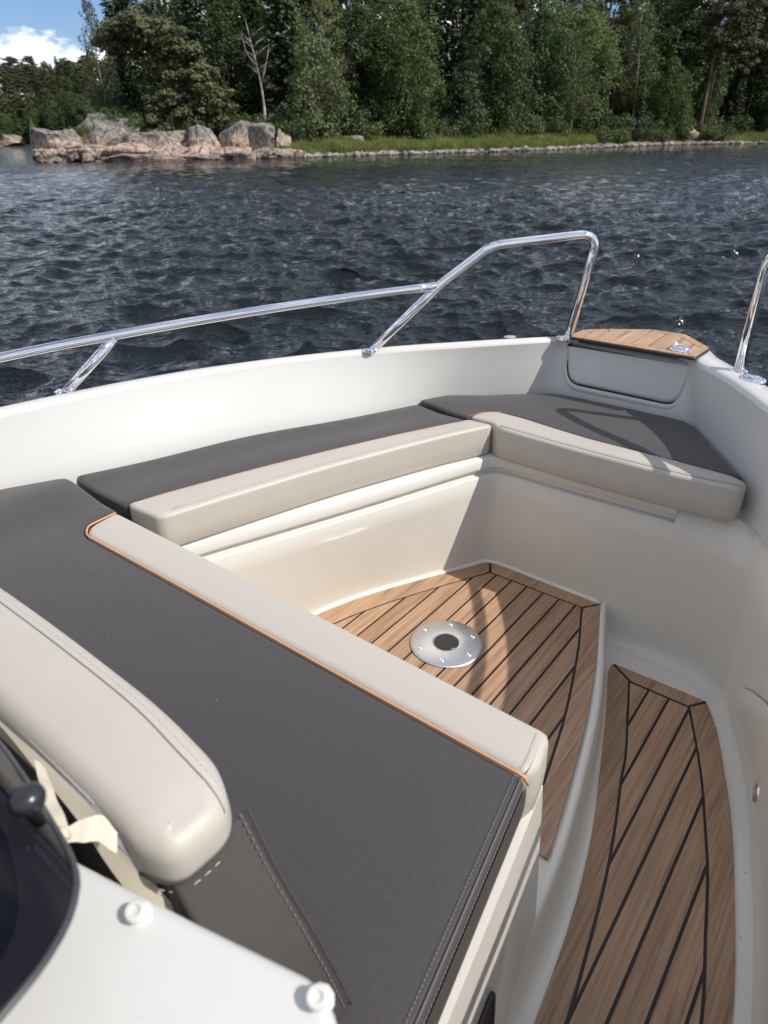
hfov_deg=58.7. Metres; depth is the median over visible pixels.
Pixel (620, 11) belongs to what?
broadleaved tree
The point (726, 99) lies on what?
broadleaved tree
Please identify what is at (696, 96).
broadleaved tree
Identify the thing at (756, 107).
broadleaved tree
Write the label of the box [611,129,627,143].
shore bush
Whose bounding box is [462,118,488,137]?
undergrowth bush
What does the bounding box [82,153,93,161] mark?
broken rock
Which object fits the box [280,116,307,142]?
bush
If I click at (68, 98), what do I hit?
broadleaved tree
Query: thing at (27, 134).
broadleaved tree
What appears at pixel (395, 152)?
shore stones
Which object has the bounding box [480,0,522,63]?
pine tree
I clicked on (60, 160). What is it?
broken rock
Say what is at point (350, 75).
broadleaved tree
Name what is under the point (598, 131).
shore bush
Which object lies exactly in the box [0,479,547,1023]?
seat cushion
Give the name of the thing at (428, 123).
undergrowth bush
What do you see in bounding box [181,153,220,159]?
flat rock
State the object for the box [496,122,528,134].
undergrowth bush
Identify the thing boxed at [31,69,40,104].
spruce tree
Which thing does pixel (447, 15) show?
broadleaved tree
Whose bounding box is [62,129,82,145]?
granite boulder
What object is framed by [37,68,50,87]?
pine tree
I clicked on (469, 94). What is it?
willow tree
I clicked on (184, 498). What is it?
seat cushion
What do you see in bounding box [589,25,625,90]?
pine tree
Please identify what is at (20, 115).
spruce tree
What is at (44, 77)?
broadleaved tree
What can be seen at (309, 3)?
pine tree
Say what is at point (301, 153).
broken rock
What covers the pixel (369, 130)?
undergrowth bush
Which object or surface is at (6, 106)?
pine tree
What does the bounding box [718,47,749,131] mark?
spruce tree
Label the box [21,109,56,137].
broadleaved tree
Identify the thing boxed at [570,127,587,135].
undergrowth bush
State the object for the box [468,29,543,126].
broadleaved tree
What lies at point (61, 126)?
spruce tree
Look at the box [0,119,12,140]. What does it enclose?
broadleaved tree
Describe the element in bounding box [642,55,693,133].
broadleaved tree
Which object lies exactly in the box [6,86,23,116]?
pine tree
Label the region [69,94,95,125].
broadleaved tree
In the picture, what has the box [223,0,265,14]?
pine tree
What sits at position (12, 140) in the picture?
shore rock
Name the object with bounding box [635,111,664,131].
bush
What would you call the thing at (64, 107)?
spruce tree
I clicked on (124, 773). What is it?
backrest cushion
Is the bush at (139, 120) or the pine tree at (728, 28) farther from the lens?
the pine tree at (728, 28)
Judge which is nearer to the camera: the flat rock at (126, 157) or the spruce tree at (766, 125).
the flat rock at (126, 157)
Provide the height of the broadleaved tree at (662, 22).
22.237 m
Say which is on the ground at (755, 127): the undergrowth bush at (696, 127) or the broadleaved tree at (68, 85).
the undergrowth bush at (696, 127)
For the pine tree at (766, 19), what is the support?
on the ground at (755, 127)
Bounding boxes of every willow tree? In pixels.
[278,30,357,142]
[442,59,492,134]
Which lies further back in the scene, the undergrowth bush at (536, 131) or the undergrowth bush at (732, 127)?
the undergrowth bush at (732, 127)
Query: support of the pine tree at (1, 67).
on the hill
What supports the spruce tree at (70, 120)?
on the hill
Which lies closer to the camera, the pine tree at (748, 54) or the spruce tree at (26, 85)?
the pine tree at (748, 54)
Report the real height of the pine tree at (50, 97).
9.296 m
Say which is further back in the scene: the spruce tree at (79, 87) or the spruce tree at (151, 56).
the spruce tree at (79, 87)
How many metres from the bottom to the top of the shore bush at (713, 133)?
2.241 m
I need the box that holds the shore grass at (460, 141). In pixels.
[270,129,767,153]
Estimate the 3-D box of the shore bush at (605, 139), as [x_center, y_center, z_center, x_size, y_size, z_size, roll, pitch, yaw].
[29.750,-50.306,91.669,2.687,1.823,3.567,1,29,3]
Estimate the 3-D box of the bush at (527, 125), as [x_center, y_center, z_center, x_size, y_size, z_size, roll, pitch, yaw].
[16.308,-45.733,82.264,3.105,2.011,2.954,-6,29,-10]
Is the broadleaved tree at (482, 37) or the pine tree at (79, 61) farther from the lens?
the pine tree at (79, 61)
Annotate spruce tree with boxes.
[11,110,27,142]
[15,100,23,125]
[24,80,35,105]
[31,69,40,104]
[42,95,57,130]
[56,106,67,130]
[61,101,68,128]
[65,102,75,129]
[77,77,82,112]
[86,58,97,106]
[99,0,144,111]
[105,2,142,114]
[112,54,144,130]
[142,6,166,104]
[154,0,187,121]
[169,0,228,125]
[205,0,235,109]
[237,0,274,119]
[255,0,311,128]
[288,0,317,72]
[316,3,345,62]
[420,0,444,124]
[430,0,452,123]
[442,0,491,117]
[446,40,468,126]
[522,0,548,130]
[587,43,611,134]
[630,78,647,138]
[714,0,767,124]
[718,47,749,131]
[761,107,767,132]
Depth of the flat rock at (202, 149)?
59.35 m
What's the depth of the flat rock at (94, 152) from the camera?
56.99 m
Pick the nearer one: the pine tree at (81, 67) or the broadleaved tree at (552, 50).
the broadleaved tree at (552, 50)
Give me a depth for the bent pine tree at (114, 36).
61.43 m
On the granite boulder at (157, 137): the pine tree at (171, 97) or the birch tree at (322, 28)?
the pine tree at (171, 97)
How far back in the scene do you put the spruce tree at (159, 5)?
75.20 m
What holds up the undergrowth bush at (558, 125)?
on the ground at (755, 127)
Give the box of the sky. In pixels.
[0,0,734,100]
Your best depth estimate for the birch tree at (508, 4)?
84.71 m
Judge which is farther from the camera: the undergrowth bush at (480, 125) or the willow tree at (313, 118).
the undergrowth bush at (480, 125)
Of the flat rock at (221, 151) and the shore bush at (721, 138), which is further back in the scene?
the shore bush at (721, 138)
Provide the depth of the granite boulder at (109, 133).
60.42 m
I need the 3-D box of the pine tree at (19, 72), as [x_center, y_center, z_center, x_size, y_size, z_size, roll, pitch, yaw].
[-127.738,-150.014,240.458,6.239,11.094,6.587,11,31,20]
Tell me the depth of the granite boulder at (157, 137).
61.19 m
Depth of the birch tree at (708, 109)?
106.70 m
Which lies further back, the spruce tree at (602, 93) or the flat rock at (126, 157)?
the spruce tree at (602, 93)
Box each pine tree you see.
[0,56,21,73]
[0,63,11,87]
[0,70,17,92]
[0,94,12,120]
[0,99,17,118]
[6,74,24,93]
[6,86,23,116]
[7,68,20,87]
[7,93,28,115]
[8,67,26,92]
[14,76,32,96]
[16,56,37,70]
[17,64,42,90]
[18,94,38,110]
[23,65,41,90]
[26,93,39,108]
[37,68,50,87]
[37,88,52,105]
[41,75,64,94]
[46,94,61,111]
[49,60,73,78]
[63,60,77,78]
[73,71,97,105]
[74,59,85,75]
[75,65,87,83]
[80,83,97,105]
[81,91,94,107]
[89,5,218,121]
[94,62,109,78]
[112,0,160,107]
[141,88,204,130]
[173,62,238,132]
[205,0,243,87]
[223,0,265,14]
[297,0,340,43]
[314,0,371,42]
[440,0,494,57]
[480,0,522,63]
[485,0,534,44]
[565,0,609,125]
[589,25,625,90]
[597,0,638,34]
[609,16,636,116]
[674,0,767,131]
[712,0,753,126]
[718,28,740,122]
[727,21,767,114]
[743,41,767,119]
[745,0,767,114]
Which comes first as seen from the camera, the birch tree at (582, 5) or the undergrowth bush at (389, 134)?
the undergrowth bush at (389, 134)
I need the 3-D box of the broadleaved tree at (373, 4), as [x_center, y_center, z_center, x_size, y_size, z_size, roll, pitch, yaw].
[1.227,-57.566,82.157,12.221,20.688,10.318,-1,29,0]
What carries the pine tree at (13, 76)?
on the hill
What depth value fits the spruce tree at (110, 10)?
77.98 m
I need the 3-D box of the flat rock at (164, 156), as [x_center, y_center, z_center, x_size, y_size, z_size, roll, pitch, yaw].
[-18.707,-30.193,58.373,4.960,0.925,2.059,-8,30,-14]
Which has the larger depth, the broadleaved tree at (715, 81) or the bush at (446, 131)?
the broadleaved tree at (715, 81)
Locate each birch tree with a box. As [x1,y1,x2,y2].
[77,0,121,113]
[224,0,280,84]
[232,7,272,122]
[294,0,347,118]
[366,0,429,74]
[491,0,527,96]
[517,0,573,95]
[551,0,610,86]
[554,32,597,128]
[613,0,665,121]
[653,26,682,100]
[694,56,727,126]
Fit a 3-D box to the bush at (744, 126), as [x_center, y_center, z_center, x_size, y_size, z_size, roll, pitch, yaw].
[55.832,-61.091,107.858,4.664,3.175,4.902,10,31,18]
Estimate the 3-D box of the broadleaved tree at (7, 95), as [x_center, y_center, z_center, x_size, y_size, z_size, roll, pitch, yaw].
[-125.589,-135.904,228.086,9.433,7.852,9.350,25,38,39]
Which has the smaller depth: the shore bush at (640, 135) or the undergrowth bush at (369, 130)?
the undergrowth bush at (369, 130)
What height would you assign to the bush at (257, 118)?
2.328 m
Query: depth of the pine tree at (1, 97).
214.78 m
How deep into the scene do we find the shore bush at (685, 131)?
102.48 m
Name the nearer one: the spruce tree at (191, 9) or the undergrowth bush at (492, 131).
the spruce tree at (191, 9)
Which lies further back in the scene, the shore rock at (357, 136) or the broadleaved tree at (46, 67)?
the broadleaved tree at (46, 67)
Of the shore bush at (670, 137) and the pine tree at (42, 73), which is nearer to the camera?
the shore bush at (670, 137)
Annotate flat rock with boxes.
[31,148,70,162]
[64,145,106,160]
[102,142,161,156]
[102,154,151,161]
[145,153,187,160]
[150,145,188,153]
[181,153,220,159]
[187,145,218,153]
[210,147,252,157]
[225,151,255,158]
[252,148,282,158]
[280,149,298,157]
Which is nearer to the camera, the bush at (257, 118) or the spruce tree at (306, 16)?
the bush at (257, 118)
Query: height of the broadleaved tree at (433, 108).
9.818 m
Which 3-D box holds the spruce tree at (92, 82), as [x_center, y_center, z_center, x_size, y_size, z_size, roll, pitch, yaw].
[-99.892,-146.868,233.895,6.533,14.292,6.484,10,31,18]
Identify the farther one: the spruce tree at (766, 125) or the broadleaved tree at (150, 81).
the spruce tree at (766, 125)
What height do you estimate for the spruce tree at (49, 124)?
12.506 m
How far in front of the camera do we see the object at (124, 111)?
64.67 m
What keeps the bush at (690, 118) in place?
on the ground at (755, 127)
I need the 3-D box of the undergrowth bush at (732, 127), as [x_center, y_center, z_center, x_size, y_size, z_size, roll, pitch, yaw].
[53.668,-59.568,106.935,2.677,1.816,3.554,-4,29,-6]
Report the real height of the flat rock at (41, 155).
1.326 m
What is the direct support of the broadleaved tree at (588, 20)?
on the ground at (755, 127)
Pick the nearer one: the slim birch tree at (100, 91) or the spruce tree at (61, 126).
the slim birch tree at (100, 91)
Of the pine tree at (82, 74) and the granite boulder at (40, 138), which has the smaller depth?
the granite boulder at (40, 138)
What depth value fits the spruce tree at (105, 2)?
84.79 m
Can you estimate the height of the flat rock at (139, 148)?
1.892 m
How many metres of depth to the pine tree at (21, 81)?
227.49 m
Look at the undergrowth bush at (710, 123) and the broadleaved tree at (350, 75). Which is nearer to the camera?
the broadleaved tree at (350, 75)
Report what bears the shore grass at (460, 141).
on the ground at (755, 127)
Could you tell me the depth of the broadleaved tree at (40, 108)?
204.91 m
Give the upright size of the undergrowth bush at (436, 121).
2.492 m
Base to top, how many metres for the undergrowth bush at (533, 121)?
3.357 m
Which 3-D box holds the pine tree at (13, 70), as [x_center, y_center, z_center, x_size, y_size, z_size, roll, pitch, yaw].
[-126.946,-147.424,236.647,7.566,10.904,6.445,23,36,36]
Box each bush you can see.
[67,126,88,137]
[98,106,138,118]
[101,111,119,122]
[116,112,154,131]
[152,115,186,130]
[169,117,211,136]
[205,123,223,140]
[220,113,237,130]
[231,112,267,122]
[259,106,286,124]
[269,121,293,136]
[271,121,280,135]
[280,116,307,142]
[343,109,386,139]
[346,121,381,141]
[387,132,402,138]
[394,117,431,139]
[398,116,434,138]
[415,121,434,138]
[428,118,445,135]
[432,117,458,137]
[448,117,483,138]
[453,112,473,133]
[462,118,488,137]
[483,127,508,137]
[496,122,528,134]
[510,111,527,133]
[511,109,544,135]
[513,124,533,135]
[524,125,545,135]
[538,115,570,136]
[544,123,557,133]
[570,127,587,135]
[589,125,604,141]
[596,130,614,143]
[596,130,615,141]
[599,115,633,130]
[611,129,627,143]
[616,132,632,143]
[617,112,637,133]
[617,128,629,143]
[632,127,654,141]
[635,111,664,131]
[644,128,662,140]
[646,130,669,142]
[654,110,696,132]
[665,130,674,141]
[671,126,690,140]
[690,117,705,130]
[697,117,724,127]
[697,125,720,140]
[699,125,712,139]
[716,130,728,140]
[717,123,737,139]
[722,125,734,132]
[725,114,753,133]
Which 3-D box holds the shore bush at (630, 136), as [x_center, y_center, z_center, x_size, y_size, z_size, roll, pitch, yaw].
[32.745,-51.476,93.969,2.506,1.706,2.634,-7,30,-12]
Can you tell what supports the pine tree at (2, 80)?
on the hill
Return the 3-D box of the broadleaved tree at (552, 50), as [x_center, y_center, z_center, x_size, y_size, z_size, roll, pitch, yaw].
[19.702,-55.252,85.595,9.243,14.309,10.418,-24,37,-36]
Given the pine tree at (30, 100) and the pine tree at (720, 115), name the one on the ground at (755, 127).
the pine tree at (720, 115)
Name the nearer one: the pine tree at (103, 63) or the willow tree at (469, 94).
the willow tree at (469, 94)
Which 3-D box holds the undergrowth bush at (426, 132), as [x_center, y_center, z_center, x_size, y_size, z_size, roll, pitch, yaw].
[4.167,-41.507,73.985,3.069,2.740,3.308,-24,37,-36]
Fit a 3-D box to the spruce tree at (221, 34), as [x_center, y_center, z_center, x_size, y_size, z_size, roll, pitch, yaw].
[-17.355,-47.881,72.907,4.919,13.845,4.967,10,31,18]
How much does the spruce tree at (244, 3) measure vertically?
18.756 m
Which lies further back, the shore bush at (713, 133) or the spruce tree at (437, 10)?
the shore bush at (713, 133)
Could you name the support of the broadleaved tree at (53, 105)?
on the hill
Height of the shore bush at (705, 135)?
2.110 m
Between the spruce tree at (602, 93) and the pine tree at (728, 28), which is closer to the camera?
the spruce tree at (602, 93)
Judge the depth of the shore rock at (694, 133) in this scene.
105.50 m
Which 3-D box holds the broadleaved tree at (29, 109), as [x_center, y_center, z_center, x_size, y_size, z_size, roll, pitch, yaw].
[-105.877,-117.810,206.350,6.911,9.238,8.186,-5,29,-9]
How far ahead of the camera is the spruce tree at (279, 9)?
68.68 m
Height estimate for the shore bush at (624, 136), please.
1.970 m
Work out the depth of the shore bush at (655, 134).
99.18 m
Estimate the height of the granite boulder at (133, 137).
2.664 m
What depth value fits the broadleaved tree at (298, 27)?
70.34 m
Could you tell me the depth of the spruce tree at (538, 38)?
82.44 m
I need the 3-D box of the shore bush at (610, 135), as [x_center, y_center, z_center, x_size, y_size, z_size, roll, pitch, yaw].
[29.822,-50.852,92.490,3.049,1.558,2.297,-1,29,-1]
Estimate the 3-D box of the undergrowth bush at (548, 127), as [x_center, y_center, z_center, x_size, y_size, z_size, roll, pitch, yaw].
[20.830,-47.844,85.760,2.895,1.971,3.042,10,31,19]
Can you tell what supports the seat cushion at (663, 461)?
on the motor boat
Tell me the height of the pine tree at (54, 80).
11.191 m
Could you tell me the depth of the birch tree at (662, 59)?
107.26 m
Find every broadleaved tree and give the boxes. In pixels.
[0,92,18,114]
[0,112,22,134]
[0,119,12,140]
[14,123,38,143]
[21,104,41,128]
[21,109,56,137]
[34,104,58,129]
[35,70,48,92]
[38,61,53,80]
[47,100,65,127]
[48,76,78,98]
[52,90,76,122]
[62,63,83,85]
[66,108,83,126]
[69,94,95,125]
[80,107,99,122]
[122,0,215,124]
[192,0,244,86]
[195,0,262,124]
[245,0,321,117]
[300,26,372,135]
[321,0,398,135]
[344,18,415,138]
[348,0,444,64]
[355,0,443,139]
[389,44,450,138]
[427,0,494,113]
[451,0,535,134]
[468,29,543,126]
[497,0,597,91]
[506,1,581,123]
[544,2,625,132]
[591,59,632,121]
[606,0,687,121]
[627,0,709,100]
[627,0,714,119]
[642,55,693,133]
[661,9,735,122]
[700,53,729,109]
[718,6,762,120]
[728,4,767,128]
[759,91,767,128]
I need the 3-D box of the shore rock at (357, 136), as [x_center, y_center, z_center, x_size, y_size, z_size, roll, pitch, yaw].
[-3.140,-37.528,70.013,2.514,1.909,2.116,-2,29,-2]
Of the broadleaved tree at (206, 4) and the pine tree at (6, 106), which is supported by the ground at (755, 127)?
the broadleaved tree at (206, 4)
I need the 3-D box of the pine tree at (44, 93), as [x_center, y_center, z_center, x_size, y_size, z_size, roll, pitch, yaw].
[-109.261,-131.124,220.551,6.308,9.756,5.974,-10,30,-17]
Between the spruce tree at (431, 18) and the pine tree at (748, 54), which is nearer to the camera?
the spruce tree at (431, 18)
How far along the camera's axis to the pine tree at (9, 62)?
238.49 m
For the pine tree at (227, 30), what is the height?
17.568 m
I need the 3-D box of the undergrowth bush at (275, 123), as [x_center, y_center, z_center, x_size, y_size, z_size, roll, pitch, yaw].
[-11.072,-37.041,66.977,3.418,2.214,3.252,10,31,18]
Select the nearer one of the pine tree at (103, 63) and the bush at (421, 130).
the bush at (421, 130)
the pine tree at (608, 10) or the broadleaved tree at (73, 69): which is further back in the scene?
the broadleaved tree at (73, 69)
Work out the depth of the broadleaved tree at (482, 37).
76.54 m
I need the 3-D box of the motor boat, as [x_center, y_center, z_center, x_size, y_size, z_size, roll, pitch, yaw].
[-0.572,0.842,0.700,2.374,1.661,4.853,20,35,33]
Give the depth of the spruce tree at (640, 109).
97.54 m
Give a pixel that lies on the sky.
(41, 30)
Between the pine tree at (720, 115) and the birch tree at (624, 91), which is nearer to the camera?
the birch tree at (624, 91)
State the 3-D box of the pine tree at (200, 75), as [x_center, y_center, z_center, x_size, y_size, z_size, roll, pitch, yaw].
[-17.173,-37.974,63.455,5.252,6.539,6.959,-22,35,-33]
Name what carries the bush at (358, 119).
on the ground at (755, 127)
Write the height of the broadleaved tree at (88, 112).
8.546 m
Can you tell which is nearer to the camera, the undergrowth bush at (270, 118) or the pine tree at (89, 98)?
the undergrowth bush at (270, 118)
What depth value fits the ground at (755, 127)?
103.99 m
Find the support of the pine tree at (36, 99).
on the hill
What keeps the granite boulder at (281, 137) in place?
on the ground at (755, 127)
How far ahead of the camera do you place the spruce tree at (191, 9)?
64.75 m
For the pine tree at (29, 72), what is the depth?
231.44 m
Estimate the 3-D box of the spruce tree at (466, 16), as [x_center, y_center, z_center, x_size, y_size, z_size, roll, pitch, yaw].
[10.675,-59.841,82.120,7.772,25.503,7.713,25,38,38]
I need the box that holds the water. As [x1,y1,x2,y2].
[0,143,767,406]
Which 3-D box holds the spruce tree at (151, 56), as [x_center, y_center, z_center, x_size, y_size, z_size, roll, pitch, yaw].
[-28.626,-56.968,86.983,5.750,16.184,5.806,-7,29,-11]
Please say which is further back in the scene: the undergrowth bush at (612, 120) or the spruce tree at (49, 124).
the spruce tree at (49, 124)
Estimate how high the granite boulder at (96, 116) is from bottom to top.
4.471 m
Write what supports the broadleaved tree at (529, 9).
on the ground at (755, 127)
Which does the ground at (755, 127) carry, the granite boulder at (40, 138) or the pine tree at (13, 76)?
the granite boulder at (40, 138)
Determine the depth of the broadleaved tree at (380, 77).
73.64 m
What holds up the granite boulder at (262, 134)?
on the ground at (755, 127)
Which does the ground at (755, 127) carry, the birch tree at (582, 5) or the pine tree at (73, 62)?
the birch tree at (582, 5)
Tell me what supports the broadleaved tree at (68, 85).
on the hill
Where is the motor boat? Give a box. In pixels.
[0,230,767,1023]
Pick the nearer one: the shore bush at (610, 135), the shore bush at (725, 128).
the shore bush at (610, 135)
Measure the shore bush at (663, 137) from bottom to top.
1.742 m
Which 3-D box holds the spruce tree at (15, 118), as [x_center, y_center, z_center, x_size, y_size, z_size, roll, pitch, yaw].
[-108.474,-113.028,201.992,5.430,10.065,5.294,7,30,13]
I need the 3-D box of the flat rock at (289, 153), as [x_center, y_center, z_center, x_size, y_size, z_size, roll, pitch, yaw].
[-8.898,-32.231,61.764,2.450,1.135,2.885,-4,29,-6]
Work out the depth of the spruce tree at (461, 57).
79.07 m
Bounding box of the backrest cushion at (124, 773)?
[0,588,351,1019]
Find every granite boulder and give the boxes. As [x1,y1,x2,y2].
[30,127,71,148]
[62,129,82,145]
[77,118,141,146]
[85,112,106,119]
[122,133,149,147]
[135,129,188,146]
[187,124,220,146]
[219,120,252,149]
[248,122,274,149]
[274,129,290,147]
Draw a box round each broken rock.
[46,158,58,162]
[54,158,64,162]
[69,153,78,161]
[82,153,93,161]
[264,150,275,158]
[297,151,305,157]
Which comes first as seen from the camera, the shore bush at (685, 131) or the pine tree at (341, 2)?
the pine tree at (341, 2)
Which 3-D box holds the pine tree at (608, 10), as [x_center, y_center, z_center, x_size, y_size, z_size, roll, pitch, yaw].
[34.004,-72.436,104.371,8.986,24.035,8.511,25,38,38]
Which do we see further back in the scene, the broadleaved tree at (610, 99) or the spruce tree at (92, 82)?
the spruce tree at (92, 82)
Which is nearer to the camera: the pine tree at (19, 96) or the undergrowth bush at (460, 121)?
the undergrowth bush at (460, 121)
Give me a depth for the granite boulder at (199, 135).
61.21 m
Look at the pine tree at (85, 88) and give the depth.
220.86 m
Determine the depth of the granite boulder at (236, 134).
62.00 m
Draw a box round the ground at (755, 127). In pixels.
[29,110,762,161]
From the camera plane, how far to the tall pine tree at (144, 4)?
69.74 m
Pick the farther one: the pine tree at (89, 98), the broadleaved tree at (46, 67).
the broadleaved tree at (46, 67)
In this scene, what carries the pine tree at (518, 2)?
on the ground at (755, 127)
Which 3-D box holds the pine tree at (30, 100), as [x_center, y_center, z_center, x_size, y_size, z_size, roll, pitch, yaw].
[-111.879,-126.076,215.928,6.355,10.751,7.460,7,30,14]
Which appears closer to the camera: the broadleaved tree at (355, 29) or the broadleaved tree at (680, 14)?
the broadleaved tree at (355, 29)
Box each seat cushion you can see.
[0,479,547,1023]
[77,405,490,545]
[420,394,745,520]
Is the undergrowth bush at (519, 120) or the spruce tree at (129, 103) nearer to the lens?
the spruce tree at (129, 103)
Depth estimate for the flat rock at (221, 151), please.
60.14 m
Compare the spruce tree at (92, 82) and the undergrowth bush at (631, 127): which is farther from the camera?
the spruce tree at (92, 82)
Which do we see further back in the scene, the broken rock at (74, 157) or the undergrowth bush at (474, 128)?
the undergrowth bush at (474, 128)
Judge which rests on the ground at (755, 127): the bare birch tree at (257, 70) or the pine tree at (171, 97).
the bare birch tree at (257, 70)
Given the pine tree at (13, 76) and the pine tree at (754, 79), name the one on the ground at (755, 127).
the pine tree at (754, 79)
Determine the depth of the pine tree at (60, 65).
232.64 m
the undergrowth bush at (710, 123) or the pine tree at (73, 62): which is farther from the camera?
the pine tree at (73, 62)
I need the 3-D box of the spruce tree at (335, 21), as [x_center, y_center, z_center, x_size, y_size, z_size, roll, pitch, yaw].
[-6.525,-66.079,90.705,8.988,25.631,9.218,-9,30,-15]
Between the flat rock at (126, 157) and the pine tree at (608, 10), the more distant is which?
the pine tree at (608, 10)
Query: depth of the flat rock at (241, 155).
59.14 m
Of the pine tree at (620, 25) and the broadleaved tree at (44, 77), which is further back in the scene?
the broadleaved tree at (44, 77)
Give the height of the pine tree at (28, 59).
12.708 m
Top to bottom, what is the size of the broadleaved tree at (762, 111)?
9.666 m
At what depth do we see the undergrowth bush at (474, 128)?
75.61 m
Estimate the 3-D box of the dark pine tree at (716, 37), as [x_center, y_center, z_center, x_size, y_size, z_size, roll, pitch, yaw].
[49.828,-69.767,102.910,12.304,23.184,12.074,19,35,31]
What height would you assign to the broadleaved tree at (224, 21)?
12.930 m
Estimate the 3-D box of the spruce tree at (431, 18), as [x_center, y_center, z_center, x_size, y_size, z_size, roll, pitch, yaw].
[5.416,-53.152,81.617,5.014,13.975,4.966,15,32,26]
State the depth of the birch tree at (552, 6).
88.23 m
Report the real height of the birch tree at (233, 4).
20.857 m
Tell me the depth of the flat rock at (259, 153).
60.26 m
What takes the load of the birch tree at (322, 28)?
on the ground at (755, 127)
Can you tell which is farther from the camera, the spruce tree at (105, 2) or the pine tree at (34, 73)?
the pine tree at (34, 73)
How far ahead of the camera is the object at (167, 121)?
62.09 m
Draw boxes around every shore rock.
[0,133,25,145]
[345,135,363,139]
[679,129,701,139]
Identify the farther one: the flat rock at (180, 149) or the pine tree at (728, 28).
the pine tree at (728, 28)
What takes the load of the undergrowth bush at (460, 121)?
on the ground at (755, 127)
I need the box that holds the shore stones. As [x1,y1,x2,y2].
[303,140,767,156]
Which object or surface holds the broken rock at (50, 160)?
in the water
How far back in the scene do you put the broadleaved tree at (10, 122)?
199.02 m
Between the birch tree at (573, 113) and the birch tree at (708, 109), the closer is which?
the birch tree at (573, 113)
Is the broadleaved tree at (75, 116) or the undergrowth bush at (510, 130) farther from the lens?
the broadleaved tree at (75, 116)
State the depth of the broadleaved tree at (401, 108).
69.92 m

